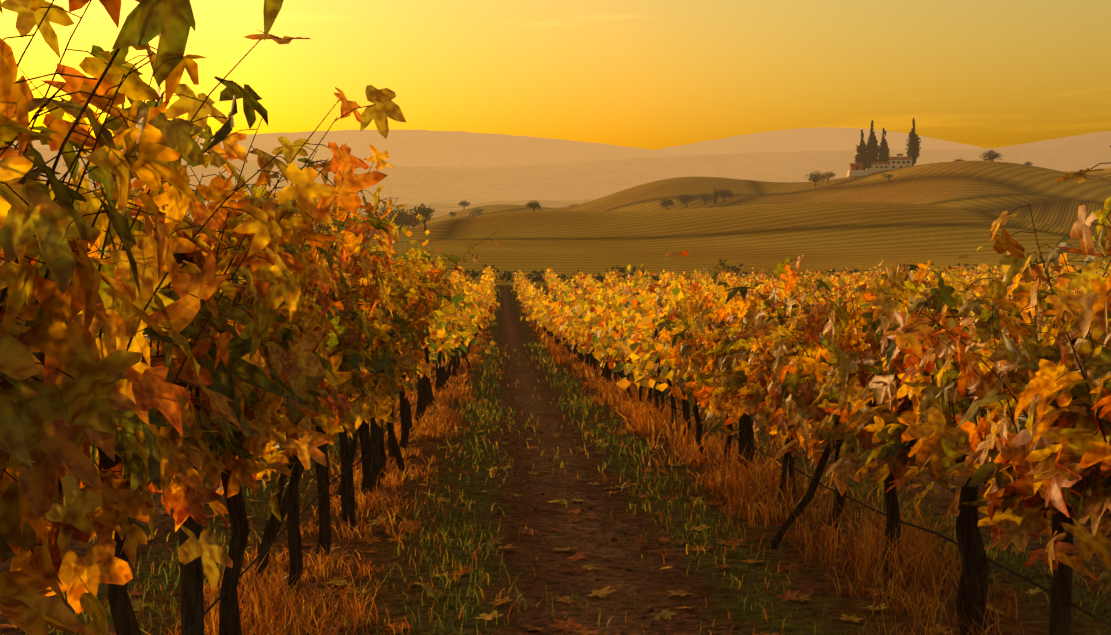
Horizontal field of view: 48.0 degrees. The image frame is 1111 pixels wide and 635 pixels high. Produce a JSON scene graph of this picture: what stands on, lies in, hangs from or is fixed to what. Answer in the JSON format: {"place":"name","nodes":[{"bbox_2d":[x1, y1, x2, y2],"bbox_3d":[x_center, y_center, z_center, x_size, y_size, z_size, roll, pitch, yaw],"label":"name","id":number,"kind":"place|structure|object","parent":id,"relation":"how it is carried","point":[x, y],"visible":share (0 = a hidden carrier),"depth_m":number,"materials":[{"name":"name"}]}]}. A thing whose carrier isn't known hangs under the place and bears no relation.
{"place":"outdoors","nodes":[
{"label":"outdoors","id":0,"kind":"place"},
{"bbox_2d":[0,127,1110,634],"bbox_3d":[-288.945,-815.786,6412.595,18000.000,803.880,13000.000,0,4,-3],"label":"ground","id":1,"kind":"structure","parent":0,"point":[938,205],"depth_m":24.01,"materials":[{"name":"soil"}]},
{"bbox_2d":[378,207,416,230],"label":"tree","id":2,"kind":"object","parent":1,"relation":"on","point":[399,219],"depth_m":326.03,"materials":[{"name":"green plant"}]},
{"bbox_2d":[404,212,429,227],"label":"tree","id":3,"kind":"object","parent":1,"relation":"on","point":[417,223],"depth_m":328.45,"materials":[{"name":"green plant"}]},
{"bbox_2d":[458,199,470,209],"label":"tree","id":4,"kind":"object","parent":1,"relation":"on","point":[464,203],"depth_m":694.55,"materials":[{"name":"green plant"}]},
{"bbox_2d":[525,200,542,211],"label":"tree","id":5,"kind":"object","parent":1,"relation":"on","point":[533,204],"depth_m":298.17,"materials":[{"name":"green plant"}]},
{"bbox_2d":[0,419,1091,634],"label":"fallen leaves","id":6,"kind":"object","parent":1,"relation":"on","point":[603,592],"visible":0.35,"depth_m":6.68,"materials":[{"name":"brown plant"}]},
{"bbox_2d":[0,0,1110,545],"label":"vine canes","id":7,"kind":"object","parent":1,"relation":"on","point":[64,176],"visible":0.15,"depth_m":3.81,"materials":[{"name":"brown plant"}]},
{"bbox_2d":[0,0,1110,634],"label":"vine leaves","id":8,"kind":"object","parent":7,"relation":"attached to","point":[54,422],"visible":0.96,"depth_m":3.84,"materials":[{"name":"orange plant"}]},
{"bbox_2d":[0,408,1110,634],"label":"stone clods","id":9,"kind":"object","parent":1,"relation":"on","point":[622,632],"visible":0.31,"depth_m":8.20,"materials":[{"name":"soil"}]},
{"bbox_2d":[3,286,1110,634],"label":"grass","id":10,"kind":"structure","parent":1,"relation":"on","point":[749,486],"depth_m":7.72,"materials":[{"name":"green plant"}]},
{"bbox_2d":[97,278,1043,634],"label":"vine trunks","id":11,"kind":"object","parent":1,"relation":"on","point":[971,592],"depth_m":6.37,"materials":[{"name":"brown plant"}]},
{"bbox_2d":[71,214,1110,397],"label":"vine leaves","id":12,"kind":"object","parent":1,"relation":"on","point":[460,319],"visible":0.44,"depth_m":25.92,"materials":[{"name":"yellow plant"}]},
{"bbox_2d":[198,161,1032,235],"bbox_3d":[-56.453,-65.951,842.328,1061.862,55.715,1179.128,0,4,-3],"label":"tree","id":13,"kind":"object","parent":1,"relation":"on","point":[422,209],"visible":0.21,"depth_m":260.01,"materials":[{"name":"green plant"}]},
{"bbox_2d":[173,240,1075,634],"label":"trellis posts","id":14,"kind":"object","parent":1,"relation":"on","point":[193,596],"visible":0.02,"depth_m":4.47,"materials":[{"name":"brown wood"}]},
{"bbox_2d":[658,198,673,209],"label":"round tree","id":15,"kind":"object","parent":1,"relation":"on","point":[665,202],"visible":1,"depth_m":478.03,"materials":[{"name":"green plant"}]},
{"bbox_2d":[676,193,698,207],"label":"round tree","id":16,"kind":"object","parent":1,"relation":"on","point":[686,198],"visible":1,"depth_m":479.27,"materials":[{"name":"green plant"}]},
{"bbox_2d":[696,193,714,204],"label":"round tree","id":17,"kind":"object","parent":1,"relation":"on","point":[704,197],"visible":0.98,"depth_m":483.25,"materials":[{"name":"green plant"}]},
{"bbox_2d":[713,188,717,203],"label":"cypress tree","id":18,"kind":"object","parent":1,"relation":"on","point":[715,198],"visible":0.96,"depth_m":484.88,"materials":[{"name":"green plant"}]},
{"bbox_2d":[712,188,734,201],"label":"round tree","id":19,"kind":"object","parent":1,"relation":"on","point":[725,194],"visible":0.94,"depth_m":486.06,"materials":[{"name":"green plant"}]},
{"bbox_2d":[446,251,1077,282],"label":"hedge bushes","id":20,"kind":"object","parent":1,"relation":"on","point":[539,277],"visible":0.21,"depth_m":136.38,"materials":[{"name":"green plant"}]},
{"bbox_2d":[805,170,826,185],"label":"round tree","id":21,"kind":"object","parent":1,"relation":"on","point":[813,178],"visible":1,"depth_m":495.60,"materials":[{"name":"green plant"}]},
{"bbox_2d":[820,171,835,182],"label":"round tree","id":22,"kind":"object","parent":1,"relation":"on","point":[830,174],"visible":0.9,"depth_m":499.97,"materials":[{"name":"green plant"}]},
{"bbox_2d":[854,130,869,169],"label":"cypress tree","id":23,"kind":"object","parent":1,"relation":"on","point":[861,156],"visible":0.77,"depth_m":497.68,"materials":[{"name":"green plant"}]},
{"bbox_2d":[865,120,879,169],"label":"cypress tree","id":24,"kind":"object","parent":1,"relation":"on","point":[872,146],"visible":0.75,"depth_m":499.33,"materials":[{"name":"green plant"}]},
{"bbox_2d":[847,154,912,176],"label":"farmhouse","id":25,"kind":"object","parent":1,"relation":"on","point":[898,161],"visible":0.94,"depth_m":493.64,"materials":[{"name":"paint"}]},
{"bbox_2d":[877,128,889,161],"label":"cypress tree","id":26,"kind":"object","parent":1,"relation":"on","point":[883,154],"visible":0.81,"depth_m":497.56,"materials":[{"name":"green plant"}]},
{"bbox_2d":[905,118,921,165],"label":"cypress tree","id":27,"kind":"object","parent":1,"relation":"on","point":[913,146],"visible":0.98,"depth_m":499.37,"materials":[{"name":"green plant"}]},
{"bbox_2d":[979,150,1004,160],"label":"round tree","id":28,"kind":"object","parent":1,"relation":"on","point":[992,155],"visible":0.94,"depth_m":491.40,"materials":[{"name":"green plant"}]},
{"bbox_2d":[0,0,1110,149],"label":"sky","id":29,"kind":"structure","parent":0,"point":[646,74],"materials":[{"name":"yellow"}]},
{"bbox_2d":[40,174,1110,634],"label":"vine trellis wires","id":30,"kind":"object","parent":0,"point":[694,416],"visible":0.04,"depth_m":5.59,"materials":[{"name":"grey metal"}]}
]}

